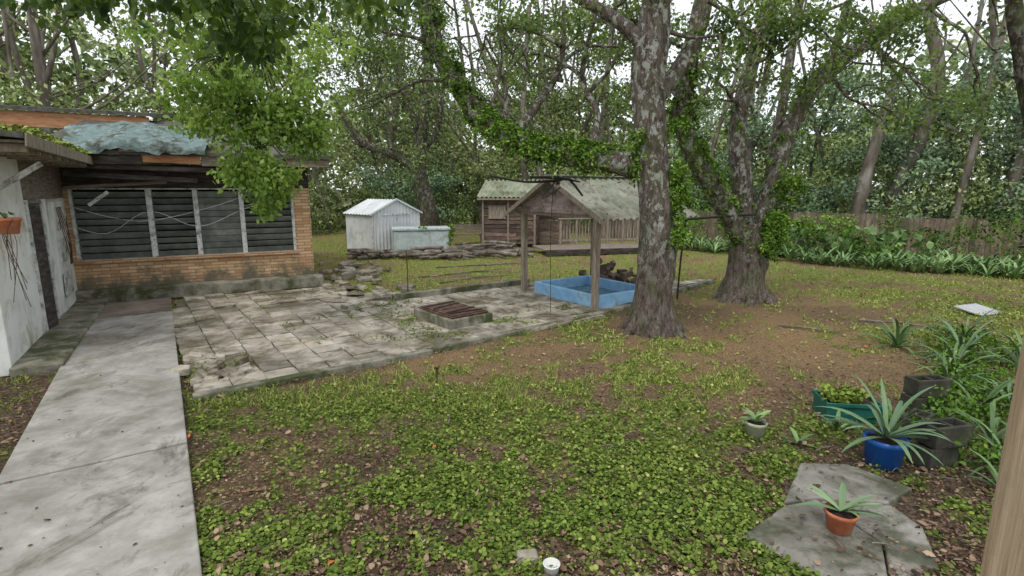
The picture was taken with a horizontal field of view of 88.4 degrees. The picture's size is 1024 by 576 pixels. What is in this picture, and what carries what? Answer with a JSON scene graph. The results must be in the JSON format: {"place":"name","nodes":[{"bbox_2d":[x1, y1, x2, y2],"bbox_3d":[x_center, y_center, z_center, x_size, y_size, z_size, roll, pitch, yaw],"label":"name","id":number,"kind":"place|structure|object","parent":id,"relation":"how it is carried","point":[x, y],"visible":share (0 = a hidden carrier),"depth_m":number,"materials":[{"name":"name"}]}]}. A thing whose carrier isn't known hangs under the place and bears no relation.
{"place":"outdoors","nodes":[
{"label":"outdoors","id":0,"kind":"place"},
{"bbox_2d":[72,189,292,255],"bbox_3d":[-7.493,-1.559,12.390,4.350,1.550,0.050,-5,12,-27],"label":"dark room","id":1,"kind":"object","parent":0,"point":[88,190],"depth_m":12.10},
{"bbox_2d":[172,279,712,402],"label":"stone patio","id":2,"kind":"structure","parent":0,"point":[262,337],"depth_m":9.21,"materials":[{"name":"stone"}]},
{"bbox_2d":[151,280,585,375],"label":"patio weeds","id":3,"kind":"object","parent":2,"relation":"on","point":[414,318],"visible":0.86,"depth_m":9.51,"materials":[{"name":"green plant"}]},
{"bbox_2d":[414,301,492,329],"bbox_3d":[-1.112,0.515,9.755,0.940,0.341,1.266,-9,14,-40],"label":"well box","id":4,"kind":"object","parent":2,"relation":"on","point":[450,315],"visible":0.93,"depth_m":9.43,"materials":[{"name":"concrete"}]},
{"bbox_2d":[421,301,467,310],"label":"wooden hatch cover","id":5,"kind":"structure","parent":4,"relation":"in","point":[458,304],"depth_m":9.81,"materials":[{"name":"wood"}]},
{"bbox_2d":[437,305,484,316],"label":"wooden hatch cover","id":6,"kind":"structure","parent":4,"relation":"in","point":[452,309],"depth_m":9.49,"materials":[{"name":"wood"}]},
{"bbox_2d":[490,165,582,312],"bbox_3d":[0.444,-0.930,9.546,1.680,2.850,0.152,-1,11,-7],"label":"hanging iron bracket","id":7,"kind":"object","parent":2,"relation":"on","point":[558,179],"visible":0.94,"depth_m":9.38,"materials":[{"name":"black metal"}]},
{"bbox_2d":[534,275,635,307],"bbox_3d":[1.824,0.064,11.999,1.700,0.300,2.150,-7,13,-33],"label":"blue tub","id":8,"kind":"object","parent":2,"relation":"on","point":[577,289],"visible":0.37,"depth_m":12.02,"materials":[{"name":"blue plastic"}]},
{"bbox_2d":[504,175,698,309],"bbox_3d":[1.937,-1.161,11.973,2.920,2.720,3.311,-7,13,-33],"label":"gable roof well shelter","id":9,"kind":"object","parent":2,"relation":"on","point":[599,203],"visible":0.64,"depth_m":10.99,"materials":[{"name":"grey wood"}]},
{"bbox_2d":[0,0,1016,193],"label":"sky","id":10,"kind":"structure","parent":0,"point":[685,6],"materials":[{"name":"white"}]},
{"bbox_2d":[0,195,1023,575],"bbox_3d":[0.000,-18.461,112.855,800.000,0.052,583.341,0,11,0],"label":"ground","id":11,"kind":"structure","parent":0,"point":[760,327],"depth_m":6.47,"materials":[{"name":"green plant"}]},
{"bbox_2d":[0,123,109,378],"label":"side wing","id":12,"kind":"structure","parent":11,"relation":"on","point":[46,332],"depth_m":8.15,"materials":[{"name":"white paint"}]},
{"bbox_2d":[0,211,31,306],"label":"hanging terracotta pot","id":13,"kind":"object","parent":12,"relation":"on","point":[10,225],"visible":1,"depth_m":6.59,"materials":[{"name":"ceramic"}]},
{"bbox_2d":[28,203,58,328],"bbox_3d":[-7.753,-0.360,8.691,0.040,2.060,0.380,-4,11,-19],"label":"screen door","id":14,"kind":"structure","parent":12,"relation":"in","point":[34,208],"depth_m":8.69,"materials":[{"name":"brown wood"}]},
{"bbox_2d":[42,199,62,315],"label":"wall between doors","id":15,"kind":"structure","parent":12,"relation":"in","point":[43,200],"depth_m":9.55,"materials":[{"name":"grey wood"}]},
{"bbox_2d":[54,206,64,230],"bbox_3d":[-8.655,-1.329,10.054,0.035,0.450,0.750,-6,12,-31],"label":"door panel","id":16,"kind":"structure","parent":12,"relation":"in","point":[58,227],"depth_m":9.95,"materials":[{"name":"white paint"}]},
{"bbox_2d":[46,201,74,312],"bbox_3d":[-8.696,-0.622,10.159,0.124,2.081,1.050,-6,12,-31],"label":"white door","id":17,"kind":"structure","parent":12,"relation":"in","point":[61,268],"depth_m":9.82,"materials":[{"name":"white wood"}]},
{"bbox_2d":[58,237,68,262],"bbox_3d":[-8.655,-0.739,10.163,0.035,0.450,0.750,-6,12,-31],"label":"door panel","id":18,"kind":"structure","parent":12,"relation":"in","point":[63,250],"depth_m":10.07,"materials":[{"name":"white paint"}]},
{"bbox_2d":[63,269,73,296],"bbox_3d":[-8.655,-0.100,10.281,0.035,0.450,0.750,-6,12,-31],"label":"door panel","id":19,"kind":"structure","parent":12,"relation":"in","point":[68,278],"depth_m":10.21,"materials":[{"name":"white paint"}]},
{"bbox_2d":[90,154,142,164],"bbox_3d":[-8.456,-2.562,10.430,1.871,0.208,0.071,-5,12,-26],"label":"fascia board","id":20,"kind":"object","parent":12,"relation":"attached to","point":[125,159],"visible":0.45,"depth_m":10.65,"materials":[{"name":"black wood"}]},
{"bbox_2d":[63,171,197,182],"bbox_3d":[-7.909,-2.315,11.008,2.301,0.219,0.050,-5,12,-27],"label":"hanging board","id":21,"kind":"object","parent":12,"relation":"attached to","point":[125,176],"visible":1,"depth_m":10.95,"materials":[{"name":"brown wood"}]},
{"bbox_2d":[86,164,223,172],"bbox_3d":[-7.268,-2.524,11.147,2.801,0.173,0.040,-5,12,-27],"label":"hanging board","id":22,"kind":"object","parent":12,"relation":"attached to","point":[145,167],"visible":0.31,"depth_m":10.99,"materials":[{"name":"brown wood"}]},
{"bbox_2d":[63,193,251,233],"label":"loose wires","id":23,"kind":"object","parent":12,"relation":"attached to","point":[157,219],"visible":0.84,"depth_m":11.55,"materials":[{"name":"white paint"}]},
{"bbox_2d":[143,163,201,164],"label":"soffit","id":24,"kind":"structure","parent":12,"relation":"attached to","point":[168,163],"depth_m":11.42,"materials":[{"name":"brown wood"}]},
{"bbox_2d":[51,120,331,158],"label":"roof slab","id":25,"kind":"structure","parent":12,"relation":"on","point":[61,133],"depth_m":12.08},
{"bbox_2d":[0,105,172,116],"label":"roof","id":26,"kind":"structure","parent":25,"relation":"on","point":[79,110],"depth_m":14.06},
{"bbox_2d":[0,110,148,128],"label":"roof fascia","id":27,"kind":"structure","parent":26,"relation":"attached to","point":[39,119],"depth_m":13.84,"materials":[{"name":"brown wood"}]},
{"bbox_2d":[61,121,211,154],"bbox_3d":[-8.348,-3.372,11.800,2.900,0.999,2.960,-5,12,-27],"label":"roof tarp","id":28,"kind":"object","parent":25,"relation":"on","point":[152,138],"visible":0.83,"depth_m":11.11,"materials":[{"name":"teal plastic"}]},
{"bbox_2d":[118,148,167,152],"bbox_3d":[-7.243,-2.829,10.927,1.500,0.100,0.090,-5,12,-26],"label":"roof deck edge","id":29,"kind":"object","parent":25,"relation":"attached to","point":[128,150],"visible":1,"depth_m":10.65,"materials":[{"name":"brown wood"}]},
{"bbox_2d":[142,155,200,164],"bbox_3d":[-7.163,-2.707,11.077,1.049,0.194,0.074,-5,12,-27],"label":"fascia bare","id":30,"kind":"object","parent":25,"relation":"attached to","point":[170,159],"visible":1,"depth_m":11.05,"materials":[{"name":"brown wood"}]},
{"bbox_2d":[201,156,329,167],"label":"fascia","id":31,"kind":"structure","parent":25,"relation":"attached to","point":[207,160],"depth_m":12.11,"materials":[{"name":"wood"}]},
{"bbox_2d":[0,297,201,575],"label":"concrete walkway","id":32,"kind":"structure","parent":11,"relation":"on","point":[57,472],"depth_m":4.48,"materials":[{"name":"grey concrete"}]},
{"bbox_2d":[73,251,314,289],"bbox_3d":[-7.244,-0.322,12.435,4.830,0.900,0.200,-5,12,-27],"label":"wall below window","id":33,"kind":"structure","parent":11,"relation":"on","point":[118,274],"depth_m":12.20,"materials":[{"name":"orange brick"}]},
{"bbox_2d":[62,188,77,261],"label":"pier","id":34,"kind":"structure","parent":33,"relation":"on","point":[68,214],"depth_m":11.06,"materials":[{"name":"beige brick"}]},
{"bbox_2d":[74,250,298,263],"bbox_3d":[-7.311,-0.725,12.170,4.460,0.070,0.067,-5,12,-27],"label":"window sill","id":35,"kind":"structure","parent":33,"relation":"on","point":[180,257],"depth_m":12.03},
{"bbox_2d":[67,189,81,260],"bbox_3d":[-9.256,-1.328,11.146,0.060,1.490,0.145,-5,12,-27],"label":"window mullion","id":36,"kind":"structure","parent":35,"relation":"on","point":[74,223],"depth_m":11.10},
{"bbox_2d":[144,190,158,256],"bbox_3d":[-8.040,-1.441,11.755,0.110,1.490,0.145,-5,12,-26],"label":"window mullion","id":37,"kind":"structure","parent":35,"relation":"on","point":[152,224],"depth_m":11.70},
{"bbox_2d":[71,191,293,259],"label":"jalousie louvres","id":38,"kind":"object","parent":35,"relation":"attached to","point":[225,229],"visible":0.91,"depth_m":11.93,"materials":[{"name":"grey glass"}]},
{"bbox_2d":[87,191,108,205],"bbox_3d":[-8.574,-1.854,10.908,0.391,0.326,0.030,-5,12,-27],"label":"broken strip","id":39,"kind":"object","parent":38,"relation":"attached to","point":[98,198],"visible":1,"depth_m":10.90,"materials":[{"name":"white paint"}]},
{"bbox_2d":[80,250,290,260],"bbox_3d":[-7.343,-0.758,12.240,4.350,0.030,0.150,-5,12,-27],"label":"window bottom rail","id":40,"kind":"object","parent":35,"relation":"on","point":[175,255],"depth_m":12.10,"materials":[{"name":"wood"}]},
{"bbox_2d":[192,190,203,254],"bbox_3d":[-7.251,-1.515,12.150,0.100,1.490,0.145,-5,12,-27],"label":"window mullion","id":41,"kind":"structure","parent":35,"relation":"on","point":[197,222],"depth_m":12.09},
{"bbox_2d":[238,190,247,252],"bbox_3d":[-6.422,-1.591,12.565,0.100,1.490,0.145,-5,12,-27],"label":"window mullion","id":42,"kind":"structure","parent":35,"relation":"on","point":[243,226],"depth_m":12.51},
{"bbox_2d":[290,192,296,249],"bbox_3d":[-5.433,-1.683,13.061,0.060,1.490,0.145,-5,12,-27],"label":"window mullion","id":43,"kind":"structure","parent":35,"relation":"on","point":[293,227],"depth_m":13.02},
{"bbox_2d":[292,188,312,250],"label":"pier","id":44,"kind":"structure","parent":33,"relation":"on","point":[302,215],"depth_m":13.12,"materials":[{"name":"beige brick"}]},
{"bbox_2d":[59,164,308,187],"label":"header beam","id":45,"kind":"structure","parent":44,"relation":"on","point":[205,180],"depth_m":11.63,"materials":[{"name":"brown wood"}]},
{"bbox_2d":[62,181,166,189],"bbox_3d":[-8.332,-2.173,11.094,1.799,0.194,0.040,-5,12,-27],"label":"hanging board","id":46,"kind":"object","parent":45,"relation":"attached to","point":[113,185],"visible":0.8,"depth_m":11.06,"materials":[{"name":"brown wood"}]},
{"bbox_2d":[83,188,241,189],"bbox_3d":[-7.346,-2.254,11.967,4.350,0.030,0.140,-5,12,-27],"label":"window head","id":47,"kind":"object","parent":45,"relation":"attached to","point":[163,188],"depth_m":11.69},
{"bbox_2d":[75,274,323,302],"bbox_3d":[-7.065,0.006,12.288,5.070,0.311,0.343,-5,12,-27],"label":"ledge","id":48,"kind":"object","parent":11,"relation":"on","point":[143,292],"visible":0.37,"depth_m":12.07,"materials":[{"name":"concrete"}]},
{"bbox_2d":[0,0,420,223],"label":"sweetgum tree","id":49,"kind":"object","parent":11,"relation":"on","point":[249,37],"visible":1,"depth_m":7.74,"materials":[{"name":"green plant"}]},
{"bbox_2d":[171,260,418,385],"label":"broken flagstones","id":50,"kind":"object","parent":11,"relation":"on","point":[216,369],"visible":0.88,"depth_m":11.29,"materials":[{"name":"stone"}]},
{"bbox_2d":[343,198,422,249],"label":"metal garden shed","id":51,"kind":"structure","parent":11,"relation":"on","point":[370,223],"depth_m":21.16,"materials":[{"name":"white paint"}]},
{"bbox_2d":[406,251,407,291],"bbox_3d":[-2.395,-0.325,12.042,0.034,1.051,0.021,0,11,0],"label":"metal stake","id":52,"kind":"object","parent":11,"relation":"on","point":[407,271],"visible":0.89,"depth_m":12.02,"materials":[{"name":"metal"}]},
{"bbox_2d":[346,246,488,259],"bbox_3d":[-3.433,-1.257,19.129,5.195,0.481,1.804,0,11,0],"label":"log pile","id":53,"kind":"object","parent":11,"relation":"on","point":[453,252],"visible":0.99,"depth_m":18.80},
{"bbox_2d":[391,223,456,250],"bbox_3d":[-3.464,-1.987,20.806,2.507,1.125,1.223,-3,11,-14],"label":"water tank","id":54,"kind":"object","parent":11,"relation":"on","point":[407,238],"visible":0.9,"depth_m":20.46,"materials":[{"name":"white metal"}]},
{"bbox_2d":[434,367,438,382],"bbox_3d":[-0.950,1.099,6.662,0.069,0.213,0.021,0,11,0],"label":"metal stake","id":55,"kind":"object","parent":11,"relation":"on","point":[436,368],"visible":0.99,"depth_m":6.65,"materials":[{"name":"metal"}]},
{"bbox_2d":[318,0,557,225],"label":"oak tree","id":56,"kind":"object","parent":11,"relation":"on","point":[415,168],"visible":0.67,"depth_m":24.39,"materials":[{"name":"green plant"}]},
{"bbox_2d":[452,224,481,243],"bbox_3d":[-2.037,-2.468,24.154,1.400,0.850,0.440,-2,11,-10],"label":"wooden bench","id":57,"kind":"object","parent":11,"relation":"on","point":[469,227],"visible":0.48,"depth_m":24.24,"materials":[{"name":"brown wood"}]},
{"bbox_2d":[455,241,519,250],"bbox_3d":[-1.079,-1.664,21.169,2.833,0.483,1.777,0,11,0],"label":"log pile","id":58,"kind":"object","parent":11,"relation":"on","point":[508,245],"visible":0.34,"depth_m":21.02,"materials":[{"name":"grey wood"}]},
{"bbox_2d":[469,243,535,258],"bbox_3d":[-0.678,-1.417,19.794,3.196,0.562,2.134,0,11,0],"label":"log pile","id":59,"kind":"object","parent":11,"relation":"on","point":[502,253],"visible":0.73,"depth_m":19.30,"materials":[{"name":"grey wood"}]},
{"bbox_2d":[0,262,1022,575],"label":"fallen leaves","id":60,"kind":"object","parent":11,"relation":"on","point":[374,568],"depth_m":4.03,"materials":[{"name":"plant"}]},
{"bbox_2d":[0,0,1023,252],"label":"distant woods","id":61,"kind":"object","parent":11,"relation":"on","point":[840,166],"visible":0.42,"depth_m":26.70,"materials":[{"name":"green plant"}]},
{"bbox_2d":[0,273,1023,575],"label":"ground cover plants","id":62,"kind":"object","parent":11,"relation":"on","point":[730,513],"visible":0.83,"depth_m":4.24,"materials":[{"name":"green plant"}]},
{"bbox_2d":[0,224,1023,409],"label":"grass","id":63,"kind":"structure","parent":11,"relation":"on","point":[529,375],"depth_m":7.16,"materials":[{"name":"green plant"}]},
{"bbox_2d":[477,180,569,247],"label":"wooden plank shed","id":64,"kind":"structure","parent":11,"relation":"on","point":[499,198],"depth_m":22.65,"materials":[{"name":"brown wood"}]},
{"bbox_2d":[516,548,538,564],"bbox_3d":[0.101,1.774,3.466,0.154,0.075,0.090,-1,11,-5],"label":"stone","id":65,"kind":"object","parent":11,"relation":"on","point":[531,554],"visible":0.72,"depth_m":3.44,"materials":[{"name":"grey stone"}]},
{"bbox_2d":[259,0,797,340],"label":"oak tree","id":66,"kind":"object","parent":11,"relation":"on","point":[644,162],"visible":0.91,"depth_m":8.77,"materials":[{"name":"green plant"}]},
{"bbox_2d":[543,557,559,575],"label":"white cup","id":67,"kind":"object","parent":11,"relation":"on","point":[552,570],"visible":0.98,"depth_m":3.34,"materials":[{"name":"white plastic"}]},
{"bbox_2d":[532,218,638,255],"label":"wooden deck","id":68,"kind":"structure","parent":11,"relation":"on","point":[560,249],"depth_m":21.33,"materials":[{"name":"brown wood"}]},
{"bbox_2d":[579,257,635,283],"bbox_3d":[2.505,-0.402,13.474,1.513,0.941,1.205,0,11,0],"label":"wood and rock pile","id":69,"kind":"object","parent":11,"relation":"on","point":[622,275],"visible":0.59,"depth_m":13.36,"materials":[{"name":"brown wood"}]},
{"bbox_2d":[676,213,756,299],"bbox_3d":[4.200,-0.646,11.386,1.977,1.923,0.379,-2,11,-9],"label":"crossbar pole","id":70,"kind":"object","parent":11,"relation":"on","point":[710,217],"visible":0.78,"depth_m":11.17,"materials":[{"name":"black metal"}]},
{"bbox_2d":[740,408,771,440],"bbox_3d":[2.421,1.333,5.221,0.286,0.277,0.298,7,12,32],"label":"potted seedling","id":71,"kind":"object","parent":11,"relation":"on","point":[756,425],"visible":0.98,"depth_m":5.15,"materials":[{"name":"white ceramic"}]},
{"bbox_2d":[781,427,816,447],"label":"spiky bromeliad","id":72,"kind":"object","parent":11,"relation":"on","point":[797,439],"visible":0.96,"depth_m":5.07,"materials":[{"name":"green plant"}]},
{"bbox_2d":[609,0,1006,306],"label":"oak tree","id":73,"kind":"object","parent":11,"relation":"on","point":[752,251],"visible":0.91,"depth_m":10.89,"materials":[{"name":"green plant"}]},
{"bbox_2d":[601,209,1023,259],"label":"wooden fence","id":74,"kind":"object","parent":11,"relation":"on","point":[714,233],"visible":0.34,"depth_m":19.74,"materials":[{"name":"grey wood"}]},
{"bbox_2d":[817,410,861,430],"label":"spiky bromeliad","id":75,"kind":"object","parent":11,"relation":"on","point":[836,425],"visible":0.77,"depth_m":5.34,"materials":[{"name":"green plant"}]},
{"bbox_2d":[743,463,938,575],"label":"cracked concrete slab","id":76,"kind":"structure","parent":11,"relation":"on","point":[789,531],"depth_m":3.73,"materials":[{"name":"grey concrete"}]},
{"bbox_2d":[795,482,894,535],"bbox_3d":[2.357,1.554,3.707,0.561,0.322,0.466,9,14,41],"label":"potted aloe","id":77,"kind":"object","parent":76,"relation":"on","point":[842,518],"visible":1,"depth_m":3.70,"materials":[{"name":"green plant"}]},
{"bbox_2d":[811,382,888,423],"bbox_3d":[3.617,1.219,5.682,0.610,0.331,0.418,1,11,8],"label":"planter box","id":78,"kind":"object","parent":11,"relation":"on","point":[851,399],"visible":0.92,"depth_m":5.58,"materials":[{"name":"green plastic"}]},
{"bbox_2d":[677,204,1023,262],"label":"shrub border","id":79,"kind":"object","parent":11,"relation":"on","point":[815,224],"visible":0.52,"depth_m":17.49,"materials":[{"name":"green plant"}]},
{"bbox_2d":[679,233,1023,278],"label":"lily bed","id":80,"kind":"object","parent":11,"relation":"on","point":[942,261],"visible":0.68,"depth_m":16.39,"materials":[{"name":"green plant"}]},
{"bbox_2d":[773,221,943,256],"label":"elephant ear plants","id":81,"kind":"object","parent":11,"relation":"on","point":[882,237],"visible":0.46,"depth_m":17.73,"materials":[{"name":"green plant"}]},
{"bbox_2d":[811,375,953,471],"bbox_3d":[3.308,1.216,4.619,1.057,0.725,1.057,0,11,0],"label":"potted agave","id":82,"kind":"object","parent":11,"relation":"on","point":[885,447],"visible":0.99,"depth_m":4.62,"materials":[{"name":"green plant"}]},
{"bbox_2d":[865,393,914,423],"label":"spiky bromeliad","id":83,"kind":"object","parent":11,"relation":"on","point":[890,406],"visible":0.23,"depth_m":5.52,"materials":[{"name":"green plant"}]},
{"bbox_2d":[855,317,937,354],"bbox_3d":[6.000,0.673,8.198,1.169,0.593,1.029,9,14,40],"label":"spiky bromeliad","id":84,"kind":"object","parent":11,"relation":"on","point":[898,338],"visible":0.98,"depth_m":8.17,"materials":[{"name":"green plant"}]},
{"bbox_2d":[897,408,936,439],"bbox_3d":[4.059,1.366,5.280,0.400,0.190,0.190,-7,13,-34],"label":"concrete block","id":85,"kind":"object","parent":11,"relation":"on","point":[925,414],"depth_m":5.26,"materials":[{"name":"grey concrete"}]},
{"bbox_2d":[900,393,945,412],"bbox_3d":[4.530,1.268,5.807,0.400,0.190,0.190,-2,11,-10],"label":"concrete block","id":86,"kind":"object","parent":11,"relation":"on","point":[906,397],"depth_m":5.71,"materials":[{"name":"grey concrete"}]},
{"bbox_2d":[903,374,952,397],"bbox_3d":[4.569,1.076,5.788,0.400,0.190,0.190,-1,11,-6],"label":"concrete block","id":87,"kind":"object","parent":86,"relation":"on","point":[914,385],"depth_m":5.71,"materials":[{"name":"grey concrete"}]},
{"bbox_2d":[907,441,961,470],"bbox_3d":[3.775,1.472,4.705,0.400,0.190,0.190,-4,11,-20],"label":"concrete block","id":88,"kind":"object","parent":11,"relation":"on","point":[947,457],"depth_m":4.62,"materials":[{"name":"grey concrete"}]},
{"bbox_2d":[915,417,974,449],"bbox_3d":[3.836,1.284,4.667,0.400,0.190,0.190,-2,11,-12],"label":"concrete block","id":89,"kind":"object","parent":88,"relation":"on","point":[953,429],"depth_m":4.59,"materials":[{"name":"grey concrete"}]},
{"bbox_2d":[893,338,1008,389],"bbox_3d":[5.991,0.907,6.942,1.245,0.648,1.368,0,11,0],"label":"spiky bromeliad","id":90,"kind":"object","parent":11,"relation":"on","point":[962,352],"visible":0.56,"depth_m":7.07,"materials":[{"name":"green plant"}]},
{"bbox_2d":[909,354,996,399],"bbox_3d":[5.321,1.071,6.432,0.902,0.440,0.991,8,13,37],"label":"spiky bromeliad","id":91,"kind":"object","parent":11,"relation":"on","point":[944,368],"visible":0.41,"depth_m":6.39,"materials":[{"name":"green plant"}]},
{"bbox_2d":[888,317,1021,481],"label":"shrubs","id":92,"kind":"object","parent":11,"relation":"on","point":[940,413],"visible":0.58,"depth_m":6.09,"materials":[{"name":"green plant"}]},
{"bbox_2d":[911,314,1020,363],"bbox_3d":[6.518,0.791,7.491,1.234,0.696,1.412,-9,14,-39],"label":"spiky bromeliad","id":93,"kind":"object","parent":11,"relation":"on","point":[972,344],"visible":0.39,"depth_m":7.59,"materials":[{"name":"green plant"}]},
{"bbox_2d":[916,307,1016,342],"bbox_3d":[7.315,0.576,8.451,1.258,0.586,1.358,-4,11,-23],"label":"spiky bromeliad","id":94,"kind":"object","parent":11,"relation":"on","point":[967,333],"visible":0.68,"depth_m":8.41,"materials":[{"name":"green plant"}]},
{"bbox_2d":[943,399,1006,448],"bbox_3d":[4.556,1.342,4.976,1.038,0.355,0.785,0,11,0],"label":"spiky bromeliad","id":95,"kind":"object","parent":11,"relation":"on","point":[1000,434],"visible":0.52,"depth_m":5.10,"materials":[{"name":"green plant"}]},
{"bbox_2d":[954,303,1003,315],"bbox_3d":[9.367,0.435,10.574,0.700,0.114,0.495,-4,11,-20],"label":"grey board","id":96,"kind":"object","parent":11,"relation":"on","point":[974,308],"visible":0.85,"depth_m":10.55,"materials":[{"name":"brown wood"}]},
{"bbox_2d":[944,378,1014,425],"bbox_3d":[5.021,1.201,5.616,0.779,0.482,1.067,5,12,25],"label":"spiky bromeliad","id":97,"kind":"object","parent":11,"relation":"on","point":[994,392],"visible":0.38,"depth_m":5.60,"materials":[{"name":"green plant"}]},
{"bbox_2d":[963,449,997,502],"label":"spiky bromeliad","id":98,"kind":"object","parent":11,"relation":"on","point":[993,471],"visible":0.25,"depth_m":4.31,"materials":[{"name":"green plant"}]},
{"bbox_2d":[964,417,1002,475],"bbox_3d":[4.348,1.435,4.555,0.750,0.427,0.794,9,14,41],"label":"spiky bromeliad","id":99,"kind":"object","parent":11,"relation":"on","point":[989,440],"visible":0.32,"depth_m":4.66,"materials":[{"name":"green plant"}]},
{"bbox_2d":[967,376,1013,405],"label":"spiky bromeliad","id":100,"kind":"object","parent":11,"relation":"on","point":[1008,388],"visible":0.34,"depth_m":6.00,"materials":[{"name":"green plant"}]},
{"bbox_2d":[964,0,1023,127],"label":"oak tree","id":101,"kind":"object","parent":11,"relation":"on","point":[1014,12],"visible":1,"depth_m":9.26,"materials":[{"name":"green plant"}]},
{"bbox_2d":[975,328,1021,367],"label":"spiky bromeliad","id":102,"kind":"object","parent":11,"relation":"on","point":[1014,357],"visible":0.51,"depth_m":7.27,"materials":[{"name":"green plant"}]},
{"bbox_2d":[979,335,1023,575],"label":"porch post","id":103,"kind":"object","parent":11,"relation":"on","point":[1003,554],"visible":1,"depth_m":1.00,"materials":[{"name":"brown wood"}]}
]}

